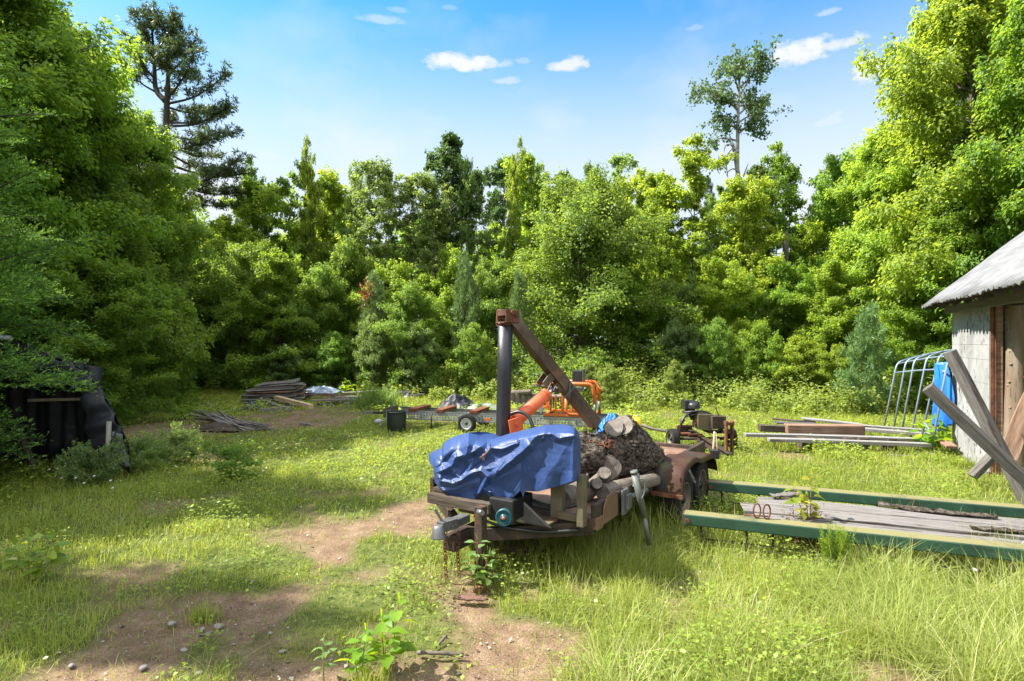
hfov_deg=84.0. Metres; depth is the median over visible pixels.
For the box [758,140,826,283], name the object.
maple tree
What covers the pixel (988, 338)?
shed
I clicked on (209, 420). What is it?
pole
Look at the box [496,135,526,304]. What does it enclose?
maple tree
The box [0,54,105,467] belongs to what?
fir tree
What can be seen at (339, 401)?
board
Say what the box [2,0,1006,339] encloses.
sky
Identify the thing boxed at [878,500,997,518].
bark slab
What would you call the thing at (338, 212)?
young tree
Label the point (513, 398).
log
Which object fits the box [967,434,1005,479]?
timber
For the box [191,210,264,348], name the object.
maple tree
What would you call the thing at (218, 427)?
debris heap
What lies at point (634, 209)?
young tree
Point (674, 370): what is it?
weed clump
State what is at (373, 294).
pine sapling
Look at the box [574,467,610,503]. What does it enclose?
log
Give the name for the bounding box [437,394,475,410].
tarp heap
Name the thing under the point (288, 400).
beam
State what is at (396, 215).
birch tree
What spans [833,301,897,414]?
pine sapling
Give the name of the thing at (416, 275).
maple tree
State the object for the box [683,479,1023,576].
steel beam frame
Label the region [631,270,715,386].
young tree
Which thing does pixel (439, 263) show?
maple tree
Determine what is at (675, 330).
shrub
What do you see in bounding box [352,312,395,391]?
shrub
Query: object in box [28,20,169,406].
maple tree
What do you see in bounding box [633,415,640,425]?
jug
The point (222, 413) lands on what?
pole
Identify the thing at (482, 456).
cord
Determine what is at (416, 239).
birch tree
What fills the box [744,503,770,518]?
shackle
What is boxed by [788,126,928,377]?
maple tree
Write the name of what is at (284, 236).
maple tree
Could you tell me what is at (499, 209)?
aspen tree
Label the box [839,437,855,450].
wood block
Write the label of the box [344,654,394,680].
grass clump
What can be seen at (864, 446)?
wood block
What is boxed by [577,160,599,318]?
maple tree
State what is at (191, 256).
young tree
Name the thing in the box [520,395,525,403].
log
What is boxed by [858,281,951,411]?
young tree
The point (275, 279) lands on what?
young tree
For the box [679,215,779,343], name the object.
young tree
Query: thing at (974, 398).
timber
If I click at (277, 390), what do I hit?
board
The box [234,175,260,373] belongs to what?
spruce tree
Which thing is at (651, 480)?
log
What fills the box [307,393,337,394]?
board
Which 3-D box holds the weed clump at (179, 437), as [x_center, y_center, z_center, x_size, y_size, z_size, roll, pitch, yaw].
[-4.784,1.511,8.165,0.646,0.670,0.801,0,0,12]
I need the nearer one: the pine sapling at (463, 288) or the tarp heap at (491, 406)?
the tarp heap at (491, 406)
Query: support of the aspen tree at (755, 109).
on the ground at (516, 627)
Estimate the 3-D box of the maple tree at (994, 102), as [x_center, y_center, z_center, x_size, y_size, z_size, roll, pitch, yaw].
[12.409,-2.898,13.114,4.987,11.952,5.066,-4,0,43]
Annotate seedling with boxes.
[311,633,336,680]
[333,622,377,677]
[356,593,420,676]
[460,535,504,592]
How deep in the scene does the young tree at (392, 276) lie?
21.52 m
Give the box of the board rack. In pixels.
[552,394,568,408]
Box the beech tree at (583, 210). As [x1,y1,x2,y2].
[477,162,708,387]
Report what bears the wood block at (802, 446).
on the ground at (516, 627)
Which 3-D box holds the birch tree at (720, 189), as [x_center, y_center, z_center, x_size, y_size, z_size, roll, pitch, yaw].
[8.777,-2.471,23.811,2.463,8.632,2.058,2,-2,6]
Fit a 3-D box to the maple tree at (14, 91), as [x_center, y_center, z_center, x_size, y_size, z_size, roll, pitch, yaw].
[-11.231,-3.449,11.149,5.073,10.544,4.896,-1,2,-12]
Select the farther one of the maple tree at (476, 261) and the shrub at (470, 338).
the maple tree at (476, 261)
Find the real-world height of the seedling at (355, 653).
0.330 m
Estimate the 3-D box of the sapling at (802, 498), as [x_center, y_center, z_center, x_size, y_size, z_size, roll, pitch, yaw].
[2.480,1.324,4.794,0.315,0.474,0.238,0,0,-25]
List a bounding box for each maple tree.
[0,0,185,360]
[0,8,87,341]
[0,50,220,419]
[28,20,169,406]
[94,103,218,400]
[179,206,232,360]
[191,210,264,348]
[207,176,313,333]
[235,153,273,250]
[263,161,336,353]
[273,217,308,259]
[288,164,391,334]
[293,134,333,344]
[339,163,371,291]
[346,249,428,332]
[385,218,442,293]
[408,253,478,341]
[423,171,483,338]
[450,154,480,283]
[463,226,556,300]
[489,149,559,330]
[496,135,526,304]
[524,171,556,319]
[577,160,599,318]
[604,166,664,330]
[637,189,703,312]
[641,131,753,330]
[644,168,672,316]
[692,172,793,337]
[708,256,780,311]
[743,195,772,314]
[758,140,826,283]
[765,227,831,290]
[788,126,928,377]
[789,214,858,345]
[798,152,836,261]
[828,20,994,339]
[849,0,1023,372]
[872,190,1023,407]
[915,0,1023,368]
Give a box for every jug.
[375,419,386,426]
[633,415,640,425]
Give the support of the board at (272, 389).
on the board at (269, 392)
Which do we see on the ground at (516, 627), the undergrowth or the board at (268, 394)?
the undergrowth
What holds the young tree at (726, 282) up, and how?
on the ground at (516, 627)
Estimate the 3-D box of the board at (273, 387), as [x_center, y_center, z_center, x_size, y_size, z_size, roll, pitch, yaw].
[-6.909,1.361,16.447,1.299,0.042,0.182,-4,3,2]
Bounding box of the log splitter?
[666,399,737,457]
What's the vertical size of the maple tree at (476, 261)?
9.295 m
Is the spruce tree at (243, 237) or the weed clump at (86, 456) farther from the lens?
the spruce tree at (243, 237)
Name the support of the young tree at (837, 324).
on the ground at (516, 627)
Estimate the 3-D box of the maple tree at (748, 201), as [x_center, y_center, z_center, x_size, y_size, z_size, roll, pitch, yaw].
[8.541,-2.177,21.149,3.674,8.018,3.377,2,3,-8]
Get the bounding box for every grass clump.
[173,596,227,629]
[344,385,406,409]
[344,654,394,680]
[619,496,689,543]
[666,502,753,550]
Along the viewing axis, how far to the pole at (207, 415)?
11.89 m
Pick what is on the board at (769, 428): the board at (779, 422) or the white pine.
the board at (779, 422)
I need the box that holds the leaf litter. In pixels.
[2,456,1000,680]
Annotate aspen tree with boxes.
[421,129,480,363]
[480,156,526,308]
[539,170,578,360]
[685,33,792,176]
[725,162,788,315]
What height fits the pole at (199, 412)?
0.276 m
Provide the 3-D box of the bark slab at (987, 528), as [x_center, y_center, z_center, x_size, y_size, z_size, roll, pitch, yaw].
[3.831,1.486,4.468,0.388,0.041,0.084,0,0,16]
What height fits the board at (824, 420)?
0.032 m
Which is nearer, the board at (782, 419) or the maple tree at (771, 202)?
the board at (782, 419)
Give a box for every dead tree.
[717,143,748,264]
[782,230,790,335]
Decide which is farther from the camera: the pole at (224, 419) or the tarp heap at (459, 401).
the tarp heap at (459, 401)
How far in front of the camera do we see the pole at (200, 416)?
12.18 m
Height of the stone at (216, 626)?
0.033 m
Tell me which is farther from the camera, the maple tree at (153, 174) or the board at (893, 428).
the maple tree at (153, 174)
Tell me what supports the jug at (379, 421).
on the ground at (516, 627)
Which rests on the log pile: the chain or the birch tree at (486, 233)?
the chain
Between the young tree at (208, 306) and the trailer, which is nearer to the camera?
the trailer
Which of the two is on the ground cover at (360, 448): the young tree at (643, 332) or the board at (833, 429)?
the board at (833, 429)
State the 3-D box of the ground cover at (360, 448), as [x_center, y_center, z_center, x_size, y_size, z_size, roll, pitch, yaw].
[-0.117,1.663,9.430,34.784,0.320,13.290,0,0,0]
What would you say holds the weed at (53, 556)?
on the ground at (516, 627)
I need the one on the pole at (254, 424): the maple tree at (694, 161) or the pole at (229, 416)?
the pole at (229, 416)
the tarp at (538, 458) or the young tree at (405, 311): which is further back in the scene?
the young tree at (405, 311)
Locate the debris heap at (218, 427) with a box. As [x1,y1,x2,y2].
[183,423,239,431]
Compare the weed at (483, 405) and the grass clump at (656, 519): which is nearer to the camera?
the grass clump at (656, 519)
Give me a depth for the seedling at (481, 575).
4.11 m
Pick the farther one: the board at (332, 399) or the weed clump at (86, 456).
the board at (332, 399)
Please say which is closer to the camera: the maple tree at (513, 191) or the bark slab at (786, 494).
the bark slab at (786, 494)
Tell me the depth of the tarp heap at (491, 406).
13.62 m
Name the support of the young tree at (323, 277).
on the ground at (516, 627)
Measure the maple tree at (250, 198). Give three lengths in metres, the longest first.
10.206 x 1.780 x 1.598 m
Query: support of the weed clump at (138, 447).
on the ground at (516, 627)
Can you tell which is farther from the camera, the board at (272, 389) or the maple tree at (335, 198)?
the maple tree at (335, 198)
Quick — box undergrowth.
[161,351,952,414]
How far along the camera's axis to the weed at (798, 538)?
4.79 m
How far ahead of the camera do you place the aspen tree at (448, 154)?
24.02 m
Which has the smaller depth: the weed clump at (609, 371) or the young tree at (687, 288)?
the weed clump at (609, 371)
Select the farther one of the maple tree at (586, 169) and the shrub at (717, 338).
the maple tree at (586, 169)
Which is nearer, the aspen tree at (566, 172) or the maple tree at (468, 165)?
the maple tree at (468, 165)
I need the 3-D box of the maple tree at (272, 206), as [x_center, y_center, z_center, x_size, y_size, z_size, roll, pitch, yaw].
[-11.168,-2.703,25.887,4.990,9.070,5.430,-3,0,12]
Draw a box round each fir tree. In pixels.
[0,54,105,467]
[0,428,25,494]
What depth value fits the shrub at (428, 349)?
18.49 m
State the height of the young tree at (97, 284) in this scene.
4.389 m
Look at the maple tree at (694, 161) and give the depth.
22.27 m
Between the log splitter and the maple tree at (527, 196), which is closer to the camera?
the log splitter
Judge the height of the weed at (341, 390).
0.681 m
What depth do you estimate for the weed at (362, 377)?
16.34 m
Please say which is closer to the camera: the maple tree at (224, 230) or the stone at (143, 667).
the stone at (143, 667)
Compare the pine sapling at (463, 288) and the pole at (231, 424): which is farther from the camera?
the pine sapling at (463, 288)
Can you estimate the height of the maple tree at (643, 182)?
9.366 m
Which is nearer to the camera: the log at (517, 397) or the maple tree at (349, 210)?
the log at (517, 397)
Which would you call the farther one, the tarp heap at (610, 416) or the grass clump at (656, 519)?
the tarp heap at (610, 416)
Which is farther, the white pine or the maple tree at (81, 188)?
the white pine
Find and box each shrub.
[265,343,309,388]
[309,329,357,391]
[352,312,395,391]
[382,320,440,392]
[445,321,496,393]
[646,316,704,394]
[688,315,745,397]
[731,320,792,400]
[771,333,837,406]
[806,341,868,408]
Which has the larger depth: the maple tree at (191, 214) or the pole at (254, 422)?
the maple tree at (191, 214)
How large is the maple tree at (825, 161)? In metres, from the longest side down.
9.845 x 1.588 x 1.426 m
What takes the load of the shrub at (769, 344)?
on the ground at (516, 627)
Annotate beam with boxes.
[260,406,291,411]
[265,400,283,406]
[274,396,313,408]
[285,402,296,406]
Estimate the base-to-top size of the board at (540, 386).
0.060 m
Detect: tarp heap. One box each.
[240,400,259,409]
[306,385,343,393]
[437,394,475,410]
[467,403,495,409]
[597,412,616,432]
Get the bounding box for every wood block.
[795,436,811,451]
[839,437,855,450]
[856,437,869,450]
[880,439,896,450]
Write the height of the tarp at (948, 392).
1.144 m
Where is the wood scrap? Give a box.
[300,422,310,425]
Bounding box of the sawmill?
[363,369,617,432]
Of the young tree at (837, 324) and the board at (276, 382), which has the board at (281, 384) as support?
the board at (276, 382)
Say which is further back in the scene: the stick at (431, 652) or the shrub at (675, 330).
the shrub at (675, 330)
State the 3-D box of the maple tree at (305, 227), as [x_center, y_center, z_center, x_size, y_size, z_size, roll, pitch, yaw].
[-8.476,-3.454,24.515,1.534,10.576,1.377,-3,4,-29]
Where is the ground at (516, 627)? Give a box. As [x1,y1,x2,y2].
[0,343,1020,680]
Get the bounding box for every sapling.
[351,267,396,386]
[445,245,491,381]
[507,268,535,389]
[783,468,821,519]
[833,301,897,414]
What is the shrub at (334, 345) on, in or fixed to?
on the ground at (516, 627)
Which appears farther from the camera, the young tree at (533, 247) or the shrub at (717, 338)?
the young tree at (533, 247)
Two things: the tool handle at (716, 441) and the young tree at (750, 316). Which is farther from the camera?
the young tree at (750, 316)
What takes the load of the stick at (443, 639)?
on the ground at (516, 627)
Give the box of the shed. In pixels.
[921,231,1023,477]
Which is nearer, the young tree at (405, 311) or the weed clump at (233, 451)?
the weed clump at (233, 451)
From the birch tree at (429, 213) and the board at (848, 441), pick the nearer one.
the board at (848, 441)
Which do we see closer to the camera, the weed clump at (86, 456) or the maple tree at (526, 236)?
the weed clump at (86, 456)
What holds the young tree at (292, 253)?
on the ground at (516, 627)
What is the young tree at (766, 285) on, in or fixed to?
on the ground at (516, 627)
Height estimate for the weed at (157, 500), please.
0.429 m
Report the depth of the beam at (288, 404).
15.49 m
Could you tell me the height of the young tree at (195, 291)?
8.981 m
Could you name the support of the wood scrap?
on the ground at (516, 627)
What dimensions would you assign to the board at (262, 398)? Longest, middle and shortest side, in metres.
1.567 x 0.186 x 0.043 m
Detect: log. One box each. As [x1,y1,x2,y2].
[511,389,531,394]
[511,393,514,403]
[515,393,519,404]
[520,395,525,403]
[565,481,576,506]
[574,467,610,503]
[595,473,660,498]
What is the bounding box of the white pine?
[114,0,258,212]
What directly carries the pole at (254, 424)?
on the pole
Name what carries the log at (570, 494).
on the trailer
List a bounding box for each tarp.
[429,424,580,498]
[932,362,954,431]
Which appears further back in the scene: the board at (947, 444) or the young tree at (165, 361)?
the young tree at (165, 361)
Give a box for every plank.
[739,502,1023,539]
[752,513,1023,543]
[757,496,1023,527]
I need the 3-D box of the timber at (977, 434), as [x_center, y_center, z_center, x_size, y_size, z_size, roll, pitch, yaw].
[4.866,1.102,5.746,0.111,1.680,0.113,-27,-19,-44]
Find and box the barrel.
[387,410,406,431]
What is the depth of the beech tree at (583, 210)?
18.73 m
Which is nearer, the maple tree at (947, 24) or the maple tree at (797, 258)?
the maple tree at (947, 24)
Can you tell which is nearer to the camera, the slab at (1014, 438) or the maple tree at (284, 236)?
the slab at (1014, 438)
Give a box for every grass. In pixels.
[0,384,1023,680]
[0,450,1023,680]
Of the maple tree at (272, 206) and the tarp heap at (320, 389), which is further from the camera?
the maple tree at (272, 206)
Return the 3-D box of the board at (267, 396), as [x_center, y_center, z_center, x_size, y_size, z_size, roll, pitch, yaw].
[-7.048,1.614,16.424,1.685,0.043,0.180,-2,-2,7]
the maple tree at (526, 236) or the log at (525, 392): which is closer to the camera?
the log at (525, 392)
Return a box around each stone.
[139,664,147,670]
[167,621,175,625]
[214,623,224,628]
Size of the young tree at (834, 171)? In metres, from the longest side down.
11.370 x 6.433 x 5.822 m
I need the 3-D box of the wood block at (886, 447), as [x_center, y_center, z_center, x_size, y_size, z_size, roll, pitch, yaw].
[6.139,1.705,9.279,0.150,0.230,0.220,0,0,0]
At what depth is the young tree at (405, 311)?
19.05 m
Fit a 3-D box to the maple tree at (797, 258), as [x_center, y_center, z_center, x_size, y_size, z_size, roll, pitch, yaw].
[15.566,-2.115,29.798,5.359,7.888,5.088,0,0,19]
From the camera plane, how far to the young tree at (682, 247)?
33.01 m
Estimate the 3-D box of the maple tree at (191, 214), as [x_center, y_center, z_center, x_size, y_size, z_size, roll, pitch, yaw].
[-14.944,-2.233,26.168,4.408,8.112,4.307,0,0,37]
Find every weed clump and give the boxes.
[50,438,129,489]
[102,431,167,474]
[150,421,209,467]
[192,436,262,478]
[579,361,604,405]
[592,362,624,408]
[661,358,685,407]
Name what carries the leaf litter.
on the ground at (516, 627)
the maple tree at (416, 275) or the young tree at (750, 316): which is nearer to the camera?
the young tree at (750, 316)
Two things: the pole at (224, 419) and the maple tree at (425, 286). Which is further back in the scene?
the maple tree at (425, 286)
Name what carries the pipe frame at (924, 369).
on the ground at (516, 627)
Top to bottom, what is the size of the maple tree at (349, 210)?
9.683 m
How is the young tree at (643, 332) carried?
on the ground at (516, 627)
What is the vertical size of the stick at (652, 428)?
0.121 m
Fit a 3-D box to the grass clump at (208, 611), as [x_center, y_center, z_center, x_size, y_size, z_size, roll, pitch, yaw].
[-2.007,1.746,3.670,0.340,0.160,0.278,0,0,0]
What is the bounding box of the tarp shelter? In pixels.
[0,335,129,477]
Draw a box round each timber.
[17,432,37,470]
[922,383,1023,486]
[943,349,1023,504]
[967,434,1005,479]
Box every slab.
[453,595,488,601]
[769,491,799,497]
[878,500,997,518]
[969,525,1023,533]
[1004,392,1023,461]
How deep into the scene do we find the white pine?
23.86 m
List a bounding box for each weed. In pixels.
[0,527,72,580]
[148,481,165,514]
[336,378,356,394]
[356,367,368,396]
[472,398,495,408]
[781,502,828,549]
[817,522,856,572]
[908,413,952,452]
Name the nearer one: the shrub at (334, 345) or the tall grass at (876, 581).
the tall grass at (876, 581)
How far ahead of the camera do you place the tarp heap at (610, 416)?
10.42 m
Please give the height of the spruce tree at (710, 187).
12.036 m
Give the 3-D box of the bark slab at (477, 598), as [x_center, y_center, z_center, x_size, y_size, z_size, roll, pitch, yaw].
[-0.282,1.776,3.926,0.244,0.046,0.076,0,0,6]
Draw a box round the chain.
[589,437,619,455]
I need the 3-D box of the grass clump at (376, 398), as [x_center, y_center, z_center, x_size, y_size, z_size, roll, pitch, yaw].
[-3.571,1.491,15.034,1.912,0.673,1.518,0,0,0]
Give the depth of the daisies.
6.50 m
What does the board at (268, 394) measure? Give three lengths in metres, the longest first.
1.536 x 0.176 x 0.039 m
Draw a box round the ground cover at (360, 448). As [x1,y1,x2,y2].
[0,396,1018,680]
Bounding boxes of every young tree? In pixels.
[19,255,195,420]
[123,228,210,397]
[128,169,249,393]
[174,248,266,387]
[177,221,199,266]
[187,238,297,391]
[215,247,323,396]
[263,261,367,386]
[281,236,323,356]
[301,233,385,383]
[305,194,368,355]
[328,256,443,378]
[355,279,456,393]
[373,238,436,356]
[389,242,495,380]
[418,217,481,365]
[457,241,497,339]
[468,255,535,387]
[511,244,582,363]
[551,250,606,359]
[586,200,668,356]
[589,267,692,386]
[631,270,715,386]
[643,238,701,358]
[668,256,773,394]
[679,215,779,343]
[701,269,800,387]
[745,242,793,335]
[752,260,846,386]
[789,254,895,398]
[790,147,889,352]
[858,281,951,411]
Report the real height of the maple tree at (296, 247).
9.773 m
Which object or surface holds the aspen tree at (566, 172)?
on the ground at (516, 627)
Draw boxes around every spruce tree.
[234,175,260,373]
[699,177,720,357]
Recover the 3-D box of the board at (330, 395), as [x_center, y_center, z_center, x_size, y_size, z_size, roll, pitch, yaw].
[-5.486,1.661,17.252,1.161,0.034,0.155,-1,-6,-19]
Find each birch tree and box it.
[341,154,404,307]
[358,165,414,317]
[386,169,453,278]
[408,178,456,328]
[453,167,506,326]
[598,150,638,323]
[701,185,753,274]
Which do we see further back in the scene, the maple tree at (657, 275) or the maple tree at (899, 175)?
the maple tree at (657, 275)
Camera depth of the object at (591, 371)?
15.68 m
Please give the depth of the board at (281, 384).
16.38 m
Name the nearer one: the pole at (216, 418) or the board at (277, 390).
the pole at (216, 418)
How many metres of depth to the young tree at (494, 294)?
20.81 m
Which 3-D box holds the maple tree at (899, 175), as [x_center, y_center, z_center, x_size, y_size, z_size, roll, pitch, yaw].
[13.308,-4.538,17.635,6.518,12.746,6.291,-1,-1,44]
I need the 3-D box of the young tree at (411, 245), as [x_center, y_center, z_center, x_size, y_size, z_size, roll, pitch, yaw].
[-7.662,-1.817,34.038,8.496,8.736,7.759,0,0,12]
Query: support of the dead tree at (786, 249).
on the ground at (516, 627)
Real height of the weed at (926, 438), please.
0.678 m
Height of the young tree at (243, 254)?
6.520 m
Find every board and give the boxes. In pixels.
[241,395,295,397]
[241,397,296,399]
[242,393,295,395]
[245,387,296,390]
[245,390,294,393]
[250,385,295,389]
[251,389,297,393]
[253,392,304,393]
[256,381,297,385]
[258,383,302,387]
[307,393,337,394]
[311,394,349,396]
[312,398,356,400]
[325,400,356,402]
[532,384,547,387]
[743,433,919,441]
[757,424,784,432]
[767,437,929,446]
[772,418,815,422]
[774,421,816,423]
[784,423,864,434]
[801,417,859,423]
[863,424,926,431]
[865,427,930,435]
[932,437,957,448]
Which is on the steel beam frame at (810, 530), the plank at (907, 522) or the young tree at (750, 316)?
the plank at (907, 522)
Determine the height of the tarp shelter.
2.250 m
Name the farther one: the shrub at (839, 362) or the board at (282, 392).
the board at (282, 392)
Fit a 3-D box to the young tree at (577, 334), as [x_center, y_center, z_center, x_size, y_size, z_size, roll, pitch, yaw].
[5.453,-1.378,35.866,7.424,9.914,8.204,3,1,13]
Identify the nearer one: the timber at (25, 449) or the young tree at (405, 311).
the timber at (25, 449)
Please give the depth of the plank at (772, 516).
4.57 m
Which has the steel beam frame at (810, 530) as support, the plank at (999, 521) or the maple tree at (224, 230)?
the plank at (999, 521)
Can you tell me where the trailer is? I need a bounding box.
[427,309,719,582]
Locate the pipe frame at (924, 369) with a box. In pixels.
[883,349,951,451]
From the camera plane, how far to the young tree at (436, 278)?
35.39 m
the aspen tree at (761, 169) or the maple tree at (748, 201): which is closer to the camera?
the maple tree at (748, 201)
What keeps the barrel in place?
on the ground at (516, 627)
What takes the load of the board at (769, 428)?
on the board at (833, 429)
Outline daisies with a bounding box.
[48,463,977,570]
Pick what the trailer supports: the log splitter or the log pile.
the log pile
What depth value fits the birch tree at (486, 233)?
23.87 m
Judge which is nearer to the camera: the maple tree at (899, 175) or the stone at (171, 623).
the stone at (171, 623)
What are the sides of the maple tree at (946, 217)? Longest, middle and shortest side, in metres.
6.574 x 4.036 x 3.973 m
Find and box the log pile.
[579,414,664,480]
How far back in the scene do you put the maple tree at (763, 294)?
31.94 m
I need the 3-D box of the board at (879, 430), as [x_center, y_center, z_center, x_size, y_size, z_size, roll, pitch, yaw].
[6.516,1.555,9.697,1.002,0.053,0.186,2,1,24]
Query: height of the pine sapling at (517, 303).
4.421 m
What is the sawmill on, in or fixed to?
on the ground at (516, 627)
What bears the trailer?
on the ground at (516, 627)
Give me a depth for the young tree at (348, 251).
21.72 m
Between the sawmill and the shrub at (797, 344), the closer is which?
the sawmill
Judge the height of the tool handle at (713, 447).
0.346 m
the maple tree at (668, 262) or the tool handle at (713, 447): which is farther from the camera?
the maple tree at (668, 262)
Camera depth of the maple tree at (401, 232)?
33.43 m
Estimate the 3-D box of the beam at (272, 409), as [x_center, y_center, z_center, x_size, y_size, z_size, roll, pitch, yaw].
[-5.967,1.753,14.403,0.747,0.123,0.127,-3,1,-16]
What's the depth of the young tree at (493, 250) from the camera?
37.30 m
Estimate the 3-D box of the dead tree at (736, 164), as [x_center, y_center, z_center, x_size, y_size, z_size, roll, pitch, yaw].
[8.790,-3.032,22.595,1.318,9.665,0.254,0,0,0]
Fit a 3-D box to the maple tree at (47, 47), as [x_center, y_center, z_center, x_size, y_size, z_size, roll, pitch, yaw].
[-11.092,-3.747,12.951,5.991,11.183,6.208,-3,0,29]
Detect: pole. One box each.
[189,414,228,420]
[192,410,237,425]
[194,417,239,423]
[196,411,273,428]
[200,410,220,422]
[206,417,254,429]
[208,411,261,430]
[211,413,245,429]
[218,410,240,429]
[220,413,262,428]
[231,418,268,424]
[241,422,268,426]
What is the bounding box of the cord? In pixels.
[479,443,490,460]
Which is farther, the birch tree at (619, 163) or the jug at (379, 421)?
the birch tree at (619, 163)
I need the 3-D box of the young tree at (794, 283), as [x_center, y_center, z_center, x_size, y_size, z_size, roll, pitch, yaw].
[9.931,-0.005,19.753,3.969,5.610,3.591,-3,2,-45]
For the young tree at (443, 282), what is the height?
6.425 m
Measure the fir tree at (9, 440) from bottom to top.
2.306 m
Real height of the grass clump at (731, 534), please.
0.413 m
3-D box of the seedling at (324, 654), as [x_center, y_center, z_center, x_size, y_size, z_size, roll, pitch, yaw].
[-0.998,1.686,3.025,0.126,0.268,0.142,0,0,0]
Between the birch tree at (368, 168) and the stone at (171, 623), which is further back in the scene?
the birch tree at (368, 168)
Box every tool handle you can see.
[712,431,714,448]
[715,432,717,449]
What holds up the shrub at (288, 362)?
on the ground at (516, 627)
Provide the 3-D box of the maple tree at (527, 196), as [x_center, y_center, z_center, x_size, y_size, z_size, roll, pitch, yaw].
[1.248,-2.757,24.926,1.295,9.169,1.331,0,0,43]
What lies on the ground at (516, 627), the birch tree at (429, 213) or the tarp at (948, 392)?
the birch tree at (429, 213)
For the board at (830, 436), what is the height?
0.060 m
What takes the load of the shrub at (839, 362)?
on the ground at (516, 627)
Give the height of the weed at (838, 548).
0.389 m
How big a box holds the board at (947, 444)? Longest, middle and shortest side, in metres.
0.414 x 0.167 x 0.046 m
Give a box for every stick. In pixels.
[417,650,463,656]
[435,635,447,648]
[641,424,665,431]
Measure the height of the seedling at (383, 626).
0.450 m
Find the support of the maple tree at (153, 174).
on the ground at (516, 627)
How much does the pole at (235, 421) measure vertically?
0.258 m
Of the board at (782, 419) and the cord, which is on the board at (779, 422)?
the board at (782, 419)
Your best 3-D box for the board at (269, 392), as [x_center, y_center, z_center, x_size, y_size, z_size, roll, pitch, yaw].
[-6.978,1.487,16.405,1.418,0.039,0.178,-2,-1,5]

